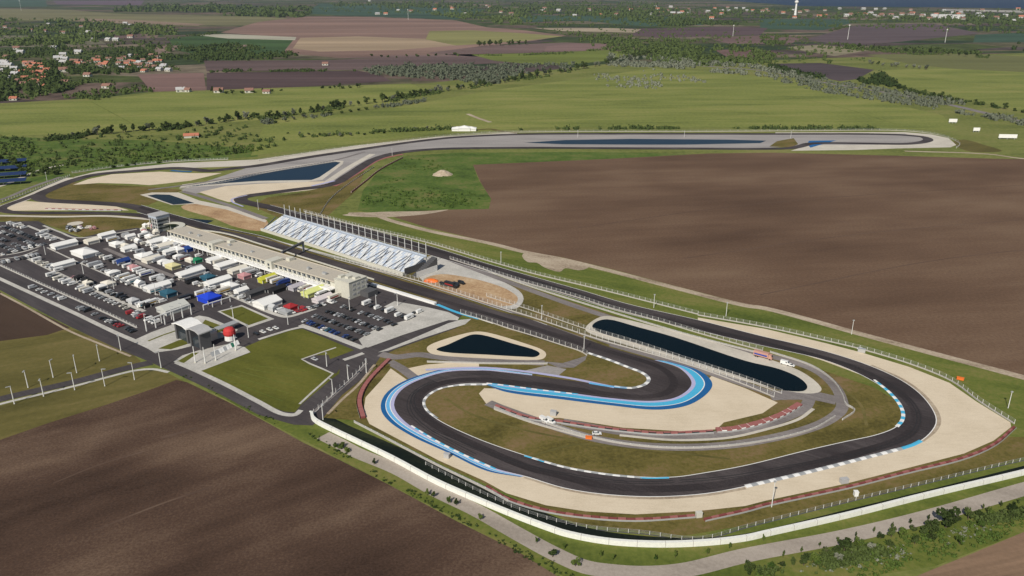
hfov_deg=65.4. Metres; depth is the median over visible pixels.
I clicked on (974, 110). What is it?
road
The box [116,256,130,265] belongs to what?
tent
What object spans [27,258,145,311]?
pavement
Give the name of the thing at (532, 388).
kerb
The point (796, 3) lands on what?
water tower
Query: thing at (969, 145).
bare earth
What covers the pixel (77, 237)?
pavement
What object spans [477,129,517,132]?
path
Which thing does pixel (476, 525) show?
weeds
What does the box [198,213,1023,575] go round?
grass field
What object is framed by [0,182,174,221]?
track
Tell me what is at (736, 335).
tyre mark
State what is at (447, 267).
pavement
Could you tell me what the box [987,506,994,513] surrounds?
tree
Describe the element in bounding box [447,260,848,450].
road
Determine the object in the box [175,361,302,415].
pavement
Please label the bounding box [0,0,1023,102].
ground
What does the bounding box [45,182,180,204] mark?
grass field
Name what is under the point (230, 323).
canopy
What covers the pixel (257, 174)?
safety fence
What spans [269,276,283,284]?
race truck
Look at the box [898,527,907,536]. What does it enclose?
tree
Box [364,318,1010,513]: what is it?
gravel bed
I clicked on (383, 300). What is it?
road
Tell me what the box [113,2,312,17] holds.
woodland
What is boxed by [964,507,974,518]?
tree
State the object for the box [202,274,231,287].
marquee
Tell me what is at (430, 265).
grandstand
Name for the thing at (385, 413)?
runoff
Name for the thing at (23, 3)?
field
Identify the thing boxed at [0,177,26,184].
solar canopy
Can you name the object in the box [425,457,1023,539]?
fence
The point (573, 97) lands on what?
wheel track
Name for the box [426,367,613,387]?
runoff
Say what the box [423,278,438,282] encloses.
stockpile
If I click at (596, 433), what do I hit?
parked car
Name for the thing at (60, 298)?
parked van
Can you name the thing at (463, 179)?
grass field
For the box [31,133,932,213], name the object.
track
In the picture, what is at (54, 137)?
hedgerow
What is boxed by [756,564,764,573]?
tree
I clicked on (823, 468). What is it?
kerb
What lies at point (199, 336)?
entrance gate
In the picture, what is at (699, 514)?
cabin
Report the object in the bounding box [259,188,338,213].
grass field
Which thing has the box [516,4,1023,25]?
woodland
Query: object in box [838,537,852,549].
tree
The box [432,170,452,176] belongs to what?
spoil heap
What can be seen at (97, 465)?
wheel track
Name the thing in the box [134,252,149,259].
tent
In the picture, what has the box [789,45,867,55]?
field
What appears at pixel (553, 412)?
marshal post
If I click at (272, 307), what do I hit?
tent
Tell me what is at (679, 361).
safety fence
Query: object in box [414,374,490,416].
tyre mark
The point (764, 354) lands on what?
race truck
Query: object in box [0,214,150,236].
grass field
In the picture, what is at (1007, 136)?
billboard
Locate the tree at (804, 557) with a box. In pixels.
[799,552,809,565]
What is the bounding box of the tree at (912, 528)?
[909,524,917,531]
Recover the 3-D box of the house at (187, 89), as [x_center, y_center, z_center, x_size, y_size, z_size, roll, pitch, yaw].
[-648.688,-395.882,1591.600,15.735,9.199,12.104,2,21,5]
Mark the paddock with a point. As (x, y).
(33, 271)
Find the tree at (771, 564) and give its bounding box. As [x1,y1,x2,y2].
[767,561,774,567]
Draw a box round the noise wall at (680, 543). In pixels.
[309,411,1023,547]
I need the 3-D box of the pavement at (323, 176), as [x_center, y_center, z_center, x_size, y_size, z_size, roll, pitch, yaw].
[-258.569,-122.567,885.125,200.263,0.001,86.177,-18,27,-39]
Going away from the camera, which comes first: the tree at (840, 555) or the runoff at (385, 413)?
the tree at (840, 555)
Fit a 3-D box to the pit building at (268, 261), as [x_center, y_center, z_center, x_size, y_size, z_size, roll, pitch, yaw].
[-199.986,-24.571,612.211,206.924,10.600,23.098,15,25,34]
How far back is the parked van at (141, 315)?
511.11 m
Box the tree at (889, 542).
[886,539,894,546]
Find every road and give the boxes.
[0,166,55,186]
[0,177,60,199]
[0,215,148,219]
[0,360,152,401]
[148,152,364,189]
[175,225,439,306]
[181,191,267,218]
[258,237,401,275]
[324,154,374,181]
[334,154,403,185]
[358,294,461,317]
[368,320,457,347]
[378,352,544,365]
[388,360,417,378]
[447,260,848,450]
[458,295,776,396]
[525,365,565,374]
[548,356,586,367]
[561,395,815,438]
[706,66,1019,120]
[770,390,836,403]
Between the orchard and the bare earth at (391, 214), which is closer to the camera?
the bare earth at (391, 214)
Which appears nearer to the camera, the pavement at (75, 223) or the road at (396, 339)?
the road at (396, 339)
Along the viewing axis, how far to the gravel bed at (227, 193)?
833.29 m
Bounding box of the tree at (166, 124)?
[163,121,170,126]
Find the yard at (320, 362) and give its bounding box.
[303,355,338,372]
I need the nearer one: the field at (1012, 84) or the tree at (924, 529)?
the tree at (924, 529)
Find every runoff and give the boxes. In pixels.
[74,133,516,177]
[182,134,922,193]
[381,369,520,476]
[385,369,528,476]
[386,368,531,475]
[390,369,530,475]
[391,369,528,475]
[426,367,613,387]
[437,304,477,318]
[488,360,703,405]
[488,361,711,409]
[491,360,695,402]
[494,362,704,405]
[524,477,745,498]
[589,382,626,388]
[808,140,835,147]
[870,365,940,441]
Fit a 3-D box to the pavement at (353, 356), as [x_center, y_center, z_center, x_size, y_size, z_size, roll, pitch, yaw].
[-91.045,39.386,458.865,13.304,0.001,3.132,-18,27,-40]
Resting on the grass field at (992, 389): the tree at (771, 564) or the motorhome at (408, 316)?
the tree at (771, 564)
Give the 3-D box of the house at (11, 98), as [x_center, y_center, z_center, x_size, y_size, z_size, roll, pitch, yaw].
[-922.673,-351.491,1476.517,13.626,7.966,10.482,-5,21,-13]
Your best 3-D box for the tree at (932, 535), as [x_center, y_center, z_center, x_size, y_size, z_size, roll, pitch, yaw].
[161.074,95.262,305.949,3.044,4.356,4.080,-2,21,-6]
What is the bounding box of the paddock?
[0,221,456,424]
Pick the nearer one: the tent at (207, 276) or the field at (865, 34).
the tent at (207, 276)
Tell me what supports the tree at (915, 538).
on the grass field at (992, 389)
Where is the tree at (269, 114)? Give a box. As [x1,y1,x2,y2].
[264,110,272,116]
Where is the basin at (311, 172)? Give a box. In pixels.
[186,162,339,186]
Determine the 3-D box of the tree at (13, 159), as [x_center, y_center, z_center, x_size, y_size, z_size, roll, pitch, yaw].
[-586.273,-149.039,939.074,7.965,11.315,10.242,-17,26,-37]
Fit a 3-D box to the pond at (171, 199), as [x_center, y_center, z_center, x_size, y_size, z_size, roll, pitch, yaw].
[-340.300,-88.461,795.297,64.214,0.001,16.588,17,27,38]
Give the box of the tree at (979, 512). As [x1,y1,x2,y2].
[976,509,983,515]
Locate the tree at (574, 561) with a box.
[571,557,580,565]
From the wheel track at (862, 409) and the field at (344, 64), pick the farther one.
the field at (344, 64)
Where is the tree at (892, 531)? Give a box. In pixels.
[887,526,896,536]
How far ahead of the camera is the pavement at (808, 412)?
377.68 m
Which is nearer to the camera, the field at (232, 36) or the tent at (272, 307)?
the tent at (272, 307)
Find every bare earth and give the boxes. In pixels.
[181,204,267,230]
[344,210,445,216]
[423,274,517,305]
[522,253,588,271]
[954,140,1000,151]
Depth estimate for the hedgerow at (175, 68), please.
2002.13 m
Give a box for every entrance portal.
[144,304,191,331]
[203,297,230,309]
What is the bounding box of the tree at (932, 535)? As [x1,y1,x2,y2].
[927,529,937,539]
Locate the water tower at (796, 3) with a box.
[794,0,798,14]
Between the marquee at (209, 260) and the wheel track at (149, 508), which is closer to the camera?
the wheel track at (149, 508)
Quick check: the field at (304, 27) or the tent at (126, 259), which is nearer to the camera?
the tent at (126, 259)
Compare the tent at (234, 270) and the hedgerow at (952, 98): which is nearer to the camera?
the tent at (234, 270)
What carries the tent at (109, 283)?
on the paddock
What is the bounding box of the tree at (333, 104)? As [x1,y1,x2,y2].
[329,100,336,107]
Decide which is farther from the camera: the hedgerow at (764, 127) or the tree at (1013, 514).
the hedgerow at (764, 127)
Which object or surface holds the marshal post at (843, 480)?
on the gravel bed at (968, 423)
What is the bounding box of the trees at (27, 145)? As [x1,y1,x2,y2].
[0,124,285,172]
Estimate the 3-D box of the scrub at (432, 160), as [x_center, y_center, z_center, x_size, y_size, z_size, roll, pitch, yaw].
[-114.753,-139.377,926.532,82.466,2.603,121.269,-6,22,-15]
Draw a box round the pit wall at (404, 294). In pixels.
[370,283,436,304]
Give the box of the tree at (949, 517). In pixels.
[936,506,960,527]
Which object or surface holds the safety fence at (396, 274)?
on the grass field at (992, 389)
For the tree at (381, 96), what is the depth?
1445.59 m
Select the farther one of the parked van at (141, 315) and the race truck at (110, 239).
the race truck at (110, 239)
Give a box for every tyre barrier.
[45,208,121,210]
[356,358,390,418]
[486,485,695,521]
[494,404,713,434]
[703,426,1016,521]
[715,402,802,432]
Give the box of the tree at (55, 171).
[49,168,59,174]
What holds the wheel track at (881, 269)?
on the field at (969, 307)
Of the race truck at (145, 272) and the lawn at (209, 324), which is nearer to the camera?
the lawn at (209, 324)
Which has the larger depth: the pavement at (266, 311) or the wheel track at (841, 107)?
the wheel track at (841, 107)
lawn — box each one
[148,331,174,340]
[158,340,187,348]
[177,352,198,362]
[202,329,352,411]
[203,320,223,332]
[221,307,267,324]
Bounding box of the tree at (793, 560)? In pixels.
[791,556,795,564]
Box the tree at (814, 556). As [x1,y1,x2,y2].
[811,551,820,561]
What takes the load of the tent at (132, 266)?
on the paddock
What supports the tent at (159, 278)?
on the paddock
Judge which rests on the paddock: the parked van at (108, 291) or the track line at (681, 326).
the parked van at (108, 291)
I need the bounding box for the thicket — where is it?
[763,507,1023,575]
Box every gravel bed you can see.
[7,201,125,210]
[74,172,219,184]
[200,181,329,201]
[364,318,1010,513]
[409,363,478,374]
[479,376,776,430]
[775,132,955,150]
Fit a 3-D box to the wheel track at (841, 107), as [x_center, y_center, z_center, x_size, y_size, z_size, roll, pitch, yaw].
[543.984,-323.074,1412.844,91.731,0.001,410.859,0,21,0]
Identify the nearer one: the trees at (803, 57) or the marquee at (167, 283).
the marquee at (167, 283)
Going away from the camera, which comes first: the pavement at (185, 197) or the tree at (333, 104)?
the pavement at (185, 197)
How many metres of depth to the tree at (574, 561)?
292.71 m
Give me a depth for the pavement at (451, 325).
491.96 m
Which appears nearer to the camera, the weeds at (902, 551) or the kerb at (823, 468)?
the weeds at (902, 551)
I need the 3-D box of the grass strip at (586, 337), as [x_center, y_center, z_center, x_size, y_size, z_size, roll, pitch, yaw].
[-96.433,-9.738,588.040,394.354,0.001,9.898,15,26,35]
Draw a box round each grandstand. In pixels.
[260,206,426,275]
[412,256,437,277]
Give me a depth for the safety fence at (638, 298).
599.32 m
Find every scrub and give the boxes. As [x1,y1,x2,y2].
[0,124,276,176]
[21,73,154,99]
[361,184,479,207]
[381,157,453,181]
[593,68,706,88]
[606,52,797,76]
[766,68,1023,125]
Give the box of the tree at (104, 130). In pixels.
[100,128,109,133]
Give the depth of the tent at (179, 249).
636.48 m
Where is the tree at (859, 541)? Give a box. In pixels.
[854,536,864,545]
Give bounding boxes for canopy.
[0,158,26,162]
[0,164,26,170]
[0,171,26,177]
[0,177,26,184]
[164,222,184,227]
[214,320,238,329]
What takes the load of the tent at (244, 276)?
on the paddock
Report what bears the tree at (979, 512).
on the grass field at (992, 389)
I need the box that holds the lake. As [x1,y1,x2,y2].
[723,0,1023,8]
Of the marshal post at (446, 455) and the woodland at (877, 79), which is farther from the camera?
the woodland at (877, 79)
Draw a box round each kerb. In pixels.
[411,425,495,468]
[422,384,487,418]
[486,383,577,394]
[532,457,640,477]
[587,352,650,388]
[640,477,668,478]
[745,447,903,487]
[874,379,904,426]
[901,440,922,448]
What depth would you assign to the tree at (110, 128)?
1141.45 m
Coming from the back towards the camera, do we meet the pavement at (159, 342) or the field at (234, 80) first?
the field at (234, 80)
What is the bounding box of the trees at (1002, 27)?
[671,6,1023,33]
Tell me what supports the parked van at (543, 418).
on the road at (840, 410)
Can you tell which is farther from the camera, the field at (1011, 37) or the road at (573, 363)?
the field at (1011, 37)
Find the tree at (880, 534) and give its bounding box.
[877,531,884,538]
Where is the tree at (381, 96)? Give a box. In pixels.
[379,92,384,101]
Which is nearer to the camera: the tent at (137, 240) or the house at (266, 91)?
the tent at (137, 240)
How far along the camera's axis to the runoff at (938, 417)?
406.46 m
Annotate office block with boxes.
[333,272,377,298]
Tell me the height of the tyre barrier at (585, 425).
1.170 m
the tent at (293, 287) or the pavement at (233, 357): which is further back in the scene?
the tent at (293, 287)
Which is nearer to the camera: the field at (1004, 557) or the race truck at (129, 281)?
the field at (1004, 557)
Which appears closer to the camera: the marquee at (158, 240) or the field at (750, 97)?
the marquee at (158, 240)
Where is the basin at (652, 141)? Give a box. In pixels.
[527,139,763,144]
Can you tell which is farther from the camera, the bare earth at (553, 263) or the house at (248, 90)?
the house at (248, 90)
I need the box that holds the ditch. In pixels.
[321,418,1023,539]
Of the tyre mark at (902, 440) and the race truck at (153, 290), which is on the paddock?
the race truck at (153, 290)
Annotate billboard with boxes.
[998,134,1017,138]
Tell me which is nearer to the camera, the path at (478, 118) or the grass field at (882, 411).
the grass field at (882, 411)
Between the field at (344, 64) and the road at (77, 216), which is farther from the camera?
the field at (344, 64)
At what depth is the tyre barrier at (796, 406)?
388.38 m
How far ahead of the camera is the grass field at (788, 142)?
1074.42 m
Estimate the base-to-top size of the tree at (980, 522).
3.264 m
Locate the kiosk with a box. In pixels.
[210,328,217,340]
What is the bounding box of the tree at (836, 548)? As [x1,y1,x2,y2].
[832,545,840,551]
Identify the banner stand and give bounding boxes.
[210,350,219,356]
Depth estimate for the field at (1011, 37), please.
3232.11 m
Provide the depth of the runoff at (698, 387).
416.27 m
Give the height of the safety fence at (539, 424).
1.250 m
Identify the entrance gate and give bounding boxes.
[171,317,201,343]
[186,323,211,350]
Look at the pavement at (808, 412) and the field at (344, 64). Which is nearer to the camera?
the pavement at (808, 412)
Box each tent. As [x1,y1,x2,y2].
[73,274,84,280]
[80,276,93,282]
[82,280,93,285]
[83,236,99,244]
[94,283,107,289]
[97,230,115,238]
[100,279,115,287]
[105,269,120,276]
[109,240,123,247]
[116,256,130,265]
[120,244,136,252]
[124,233,135,239]
[126,297,139,304]
[127,264,138,270]
[134,238,142,242]
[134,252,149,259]
[134,279,145,286]
[141,254,160,263]
[142,302,150,308]
[154,240,173,247]
[156,275,167,281]
[157,259,168,264]
[159,288,177,298]
[162,247,175,255]
[162,259,173,266]
[164,262,181,270]
[170,246,184,252]
[172,254,182,258]
[183,245,195,252]
[184,257,192,263]
[193,257,202,263]
[196,291,221,304]
[199,273,215,280]
[220,281,239,290]
[227,264,247,274]
[233,285,248,294]
[237,272,251,279]
[244,286,265,297]
[257,272,275,283]
[267,283,286,294]
[267,303,277,311]
[278,308,292,315]
[283,303,298,310]
[287,280,305,291]
[311,291,332,303]
[458,125,470,130]
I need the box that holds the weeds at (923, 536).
[753,508,1023,575]
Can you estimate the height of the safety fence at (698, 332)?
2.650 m
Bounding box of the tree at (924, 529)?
[920,524,929,533]
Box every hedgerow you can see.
[43,116,254,141]
[113,65,180,70]
[173,30,219,37]
[209,67,355,72]
[252,124,455,141]
[259,68,575,119]
[260,97,426,123]
[456,48,600,55]
[518,124,880,129]
[715,33,805,38]
[829,25,848,30]
[835,46,988,57]
[888,78,1000,108]
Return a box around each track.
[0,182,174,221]
[18,97,315,120]
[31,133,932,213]
[53,451,144,483]
[91,486,212,531]
[92,102,136,125]
[137,205,690,400]
[161,427,196,438]
[268,206,935,495]
[428,85,737,113]
[440,395,577,440]
[511,115,861,120]
[532,443,729,459]
[535,91,763,113]
[579,185,1016,227]
[687,220,1015,257]
[760,250,1020,294]
[762,91,894,123]
[842,388,867,425]
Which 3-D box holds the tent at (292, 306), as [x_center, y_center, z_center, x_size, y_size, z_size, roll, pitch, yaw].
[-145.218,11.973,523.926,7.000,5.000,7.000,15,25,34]
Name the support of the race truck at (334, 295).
on the paddock
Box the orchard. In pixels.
[363,61,575,83]
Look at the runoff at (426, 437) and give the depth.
394.09 m
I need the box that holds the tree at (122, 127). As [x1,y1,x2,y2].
[119,124,125,132]
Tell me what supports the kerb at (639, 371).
on the track at (659, 382)
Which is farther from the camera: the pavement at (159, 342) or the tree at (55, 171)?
the tree at (55, 171)
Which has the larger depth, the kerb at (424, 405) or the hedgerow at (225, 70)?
the hedgerow at (225, 70)
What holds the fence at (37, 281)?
on the meadow
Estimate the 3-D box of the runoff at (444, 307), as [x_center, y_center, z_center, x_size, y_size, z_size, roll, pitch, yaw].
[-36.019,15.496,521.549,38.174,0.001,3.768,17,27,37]
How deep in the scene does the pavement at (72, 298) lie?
542.05 m
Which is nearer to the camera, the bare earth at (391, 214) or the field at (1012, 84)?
the bare earth at (391, 214)
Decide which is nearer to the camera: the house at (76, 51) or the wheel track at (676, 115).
the wheel track at (676, 115)
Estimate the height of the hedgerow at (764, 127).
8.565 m
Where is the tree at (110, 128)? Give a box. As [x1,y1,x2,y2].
[106,124,113,133]
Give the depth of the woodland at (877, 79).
1811.42 m
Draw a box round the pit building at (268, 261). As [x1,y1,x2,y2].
[164,225,347,291]
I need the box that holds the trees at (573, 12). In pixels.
[312,0,747,25]
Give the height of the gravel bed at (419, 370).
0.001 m
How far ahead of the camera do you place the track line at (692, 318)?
405.88 m
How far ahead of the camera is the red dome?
477.25 m
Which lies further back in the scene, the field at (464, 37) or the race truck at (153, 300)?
the field at (464, 37)
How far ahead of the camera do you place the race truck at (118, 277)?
577.60 m
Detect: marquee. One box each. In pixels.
[49,238,77,249]
[50,258,75,267]
[70,247,98,258]
[143,279,171,293]
[145,236,165,245]
[155,298,189,315]
[174,265,205,279]
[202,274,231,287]
[205,253,227,263]
[212,257,241,270]
[252,294,281,310]
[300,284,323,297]
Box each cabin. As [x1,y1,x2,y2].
[695,510,702,517]
[853,490,858,496]
[858,347,865,352]
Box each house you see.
[3,62,13,66]
[8,96,17,100]
[58,66,66,71]
[60,56,68,59]
[73,49,82,53]
[82,72,92,76]
[101,83,111,87]
[155,67,163,70]
[175,87,183,91]
[183,87,191,91]
[213,87,223,92]
[244,87,253,92]
[262,89,270,93]
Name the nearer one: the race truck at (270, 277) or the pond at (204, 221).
the race truck at (270, 277)
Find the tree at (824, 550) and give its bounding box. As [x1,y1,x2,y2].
[822,546,831,554]
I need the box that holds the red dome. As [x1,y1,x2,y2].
[223,326,235,341]
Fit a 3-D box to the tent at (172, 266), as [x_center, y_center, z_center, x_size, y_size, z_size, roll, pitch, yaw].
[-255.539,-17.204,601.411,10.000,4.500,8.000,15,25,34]
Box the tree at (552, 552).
[548,549,556,556]
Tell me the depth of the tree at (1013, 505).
322.58 m
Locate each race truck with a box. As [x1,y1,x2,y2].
[87,260,102,267]
[106,236,119,241]
[114,272,129,280]
[120,274,135,282]
[125,276,140,285]
[138,232,150,237]
[138,269,154,276]
[138,299,148,307]
[144,297,159,303]
[147,234,159,239]
[148,286,164,293]
[149,274,164,280]
[151,245,158,250]
[151,255,165,262]
[157,245,170,252]
[177,254,191,261]
[178,293,193,299]
[184,276,199,284]
[194,288,210,295]
[212,258,226,263]
[215,286,230,293]
[239,266,253,272]
[245,268,258,273]
[266,275,278,282]
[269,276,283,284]
[276,277,290,284]
[297,284,311,291]
[314,289,328,296]
[327,292,340,299]
[444,280,457,288]
[753,349,772,359]
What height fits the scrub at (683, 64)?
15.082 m
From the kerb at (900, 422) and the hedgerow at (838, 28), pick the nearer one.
the kerb at (900, 422)
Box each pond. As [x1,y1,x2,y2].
[148,194,192,204]
[188,218,212,222]
[437,334,539,356]
[592,319,806,390]
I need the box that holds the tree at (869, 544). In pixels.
[867,542,875,548]
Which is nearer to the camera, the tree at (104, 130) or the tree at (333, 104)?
the tree at (104, 130)
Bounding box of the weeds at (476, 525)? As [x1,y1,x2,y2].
[309,433,573,575]
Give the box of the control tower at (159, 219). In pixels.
[147,211,170,231]
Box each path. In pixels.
[317,432,1023,575]
[326,364,374,413]
[348,212,1023,379]
[467,114,490,121]
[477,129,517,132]
[905,151,1023,158]
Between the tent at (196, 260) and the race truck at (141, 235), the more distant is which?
the race truck at (141, 235)
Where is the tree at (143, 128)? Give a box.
[138,125,146,130]
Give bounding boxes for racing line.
[267,208,921,491]
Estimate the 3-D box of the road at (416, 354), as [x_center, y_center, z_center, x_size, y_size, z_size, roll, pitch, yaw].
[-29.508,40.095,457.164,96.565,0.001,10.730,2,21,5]
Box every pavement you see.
[0,245,42,255]
[0,277,157,352]
[0,293,130,356]
[0,368,169,404]
[1,178,72,206]
[1,266,136,327]
[27,225,64,239]
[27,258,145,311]
[43,225,136,237]
[47,247,157,294]
[67,221,82,225]
[104,248,217,289]
[135,316,237,351]
[141,192,266,221]
[173,344,249,369]
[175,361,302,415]
[180,160,342,187]
[199,351,248,370]
[216,289,315,317]
[218,305,272,327]
[258,326,311,339]
[299,324,364,348]
[299,347,335,403]
[313,363,367,412]
[343,352,363,360]
[359,301,458,346]
[380,319,470,351]
[420,256,523,308]
[427,331,545,359]
[585,316,820,392]
[620,408,814,440]
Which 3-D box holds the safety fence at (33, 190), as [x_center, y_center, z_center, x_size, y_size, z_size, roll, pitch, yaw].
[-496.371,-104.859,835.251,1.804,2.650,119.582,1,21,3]
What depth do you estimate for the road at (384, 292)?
548.99 m
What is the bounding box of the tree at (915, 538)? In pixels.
[911,534,919,543]
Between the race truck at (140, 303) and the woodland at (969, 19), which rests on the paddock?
the race truck at (140, 303)
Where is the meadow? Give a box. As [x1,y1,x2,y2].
[0,53,1023,575]
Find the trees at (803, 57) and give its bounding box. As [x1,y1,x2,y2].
[542,25,864,63]
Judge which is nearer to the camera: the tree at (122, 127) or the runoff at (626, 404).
the runoff at (626, 404)
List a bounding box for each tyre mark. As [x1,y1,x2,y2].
[407,381,473,455]
[410,382,475,453]
[411,373,477,416]
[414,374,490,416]
[432,431,673,483]
[433,429,672,481]
[477,265,650,312]
[480,265,650,311]
[654,313,810,353]
[654,314,810,354]
[684,456,836,479]
[686,458,839,481]
[827,358,917,456]
[828,357,920,457]
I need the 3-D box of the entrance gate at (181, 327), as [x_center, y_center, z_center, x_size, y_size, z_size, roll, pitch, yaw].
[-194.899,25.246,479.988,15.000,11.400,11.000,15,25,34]
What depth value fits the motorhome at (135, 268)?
593.09 m
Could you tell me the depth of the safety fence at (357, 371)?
422.76 m
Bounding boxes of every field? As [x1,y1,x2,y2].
[0,0,46,6]
[0,9,287,25]
[0,35,105,46]
[0,83,424,136]
[0,137,257,185]
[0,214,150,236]
[0,292,69,340]
[0,328,139,395]
[0,370,181,439]
[0,380,555,575]
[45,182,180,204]
[54,1,143,4]
[73,18,203,25]
[114,33,145,37]
[137,73,205,91]
[144,45,180,54]
[169,36,292,60]
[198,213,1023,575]
[200,34,295,39]
[204,56,512,70]
[207,71,389,89]
[221,17,565,57]
[251,68,957,155]
[256,171,1023,535]
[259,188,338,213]
[293,36,455,51]
[311,4,482,19]
[323,364,390,419]
[347,42,613,57]
[358,152,688,211]
[395,153,1023,374]
[426,30,560,44]
[474,50,627,64]
[519,15,705,25]
[537,28,640,32]
[544,43,606,51]
[633,26,766,37]
[709,35,805,43]
[717,49,778,58]
[760,19,857,29]
[770,138,797,146]
[780,63,872,80]
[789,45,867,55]
[809,23,978,44]
[871,53,1023,71]
[883,68,1023,111]
[918,532,1023,575]
[946,9,1023,12]
[973,33,1023,41]
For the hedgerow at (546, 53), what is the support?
on the ground at (191, 65)
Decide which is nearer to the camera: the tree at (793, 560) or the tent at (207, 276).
the tree at (793, 560)
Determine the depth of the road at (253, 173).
894.24 m
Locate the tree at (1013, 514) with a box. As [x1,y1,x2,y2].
[1007,510,1017,517]
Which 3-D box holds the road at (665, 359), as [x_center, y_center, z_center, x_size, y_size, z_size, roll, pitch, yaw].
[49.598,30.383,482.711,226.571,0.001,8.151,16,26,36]
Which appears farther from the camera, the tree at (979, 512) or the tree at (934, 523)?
the tree at (979, 512)
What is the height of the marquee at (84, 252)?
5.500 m
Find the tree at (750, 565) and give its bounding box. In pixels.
[744,559,755,570]
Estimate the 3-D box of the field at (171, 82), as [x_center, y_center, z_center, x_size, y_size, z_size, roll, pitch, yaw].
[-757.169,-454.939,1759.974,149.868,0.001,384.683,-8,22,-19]
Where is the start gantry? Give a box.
[281,241,304,252]
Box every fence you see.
[0,174,69,203]
[0,264,136,326]
[72,158,227,172]
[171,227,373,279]
[180,160,334,188]
[258,128,959,160]
[304,209,697,314]
[313,361,366,413]
[320,166,373,213]
[334,256,577,332]
[351,157,402,192]
[354,420,507,501]
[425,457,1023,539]
[427,361,547,363]
[450,257,762,350]
[460,309,586,355]
[471,264,753,351]
[486,293,781,393]
[494,408,584,437]
[542,415,834,448]
[579,329,774,396]
[698,312,1015,423]
[770,351,854,419]
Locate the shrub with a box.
[337,442,344,448]
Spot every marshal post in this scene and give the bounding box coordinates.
[443,452,449,458]
[550,409,556,415]
[839,477,849,483]
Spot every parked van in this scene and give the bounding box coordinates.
[57,296,66,300]
[82,307,91,311]
[105,289,113,293]
[125,309,133,314]
[136,313,144,318]
[151,318,160,324]
[237,294,245,298]
[394,312,401,316]
[539,415,548,423]
[546,416,555,423]
[780,359,789,365]
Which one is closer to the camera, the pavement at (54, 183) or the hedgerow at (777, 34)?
the pavement at (54, 183)
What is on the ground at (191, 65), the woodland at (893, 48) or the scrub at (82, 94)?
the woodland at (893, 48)
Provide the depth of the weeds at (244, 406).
401.77 m
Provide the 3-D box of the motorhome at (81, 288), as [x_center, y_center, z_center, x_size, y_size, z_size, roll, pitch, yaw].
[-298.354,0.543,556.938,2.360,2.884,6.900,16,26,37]
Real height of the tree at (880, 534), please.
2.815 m
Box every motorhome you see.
[31,256,41,261]
[40,233,48,237]
[45,271,55,276]
[52,275,62,280]
[53,266,63,271]
[61,278,71,283]
[78,285,89,291]
[82,287,93,293]
[93,263,103,268]
[103,255,112,259]
[122,262,131,267]
[131,266,141,271]
[135,248,143,252]
[361,299,370,305]
[384,306,393,312]
[404,313,413,319]
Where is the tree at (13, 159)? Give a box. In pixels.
[9,156,17,164]
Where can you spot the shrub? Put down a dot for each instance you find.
(340, 445)
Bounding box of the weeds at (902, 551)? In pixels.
[800,524,993,571]
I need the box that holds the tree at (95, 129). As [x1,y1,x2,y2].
[92,125,100,134]
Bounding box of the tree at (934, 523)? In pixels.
[925,519,939,530]
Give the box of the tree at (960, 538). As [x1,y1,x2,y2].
[956,534,966,544]
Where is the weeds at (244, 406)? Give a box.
[183,374,274,423]
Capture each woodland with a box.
[0,16,178,45]
[0,39,219,100]
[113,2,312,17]
[184,40,298,60]
[329,0,657,15]
[430,8,531,24]
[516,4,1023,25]
[567,30,777,65]
[647,17,738,25]
[759,34,981,53]
[766,62,901,88]
[1011,41,1023,50]
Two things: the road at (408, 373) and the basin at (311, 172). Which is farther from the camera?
the basin at (311, 172)
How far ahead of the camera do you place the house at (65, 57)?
2248.38 m
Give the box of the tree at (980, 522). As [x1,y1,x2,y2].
[977,520,984,526]
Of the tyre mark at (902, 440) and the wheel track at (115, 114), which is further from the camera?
the wheel track at (115, 114)
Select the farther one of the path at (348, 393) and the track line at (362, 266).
the track line at (362, 266)
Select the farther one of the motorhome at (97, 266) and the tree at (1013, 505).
the motorhome at (97, 266)
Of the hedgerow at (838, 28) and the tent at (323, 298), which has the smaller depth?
the tent at (323, 298)
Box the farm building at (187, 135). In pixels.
[183,133,198,137]
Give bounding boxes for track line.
[143,205,545,324]
[267,209,902,476]
[272,205,936,496]
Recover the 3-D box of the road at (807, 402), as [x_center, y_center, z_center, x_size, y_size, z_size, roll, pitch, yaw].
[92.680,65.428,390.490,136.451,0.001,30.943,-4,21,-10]
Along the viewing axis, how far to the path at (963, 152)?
1017.11 m
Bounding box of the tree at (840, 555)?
[834,553,843,560]
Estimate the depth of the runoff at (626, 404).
415.19 m
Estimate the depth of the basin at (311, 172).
898.85 m
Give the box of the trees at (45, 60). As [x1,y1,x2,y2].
[0,19,182,100]
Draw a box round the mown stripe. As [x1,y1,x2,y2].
[215,375,281,400]
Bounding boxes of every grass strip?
[185,225,436,301]
[220,229,608,345]
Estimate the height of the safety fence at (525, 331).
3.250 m
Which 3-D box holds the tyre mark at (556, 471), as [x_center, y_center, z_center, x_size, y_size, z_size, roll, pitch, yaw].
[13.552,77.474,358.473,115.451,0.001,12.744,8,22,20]
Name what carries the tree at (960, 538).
on the grass field at (992, 389)
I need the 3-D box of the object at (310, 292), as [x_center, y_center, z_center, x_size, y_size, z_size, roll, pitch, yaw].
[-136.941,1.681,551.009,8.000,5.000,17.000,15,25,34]
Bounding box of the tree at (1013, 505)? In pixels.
[1008,501,1018,509]

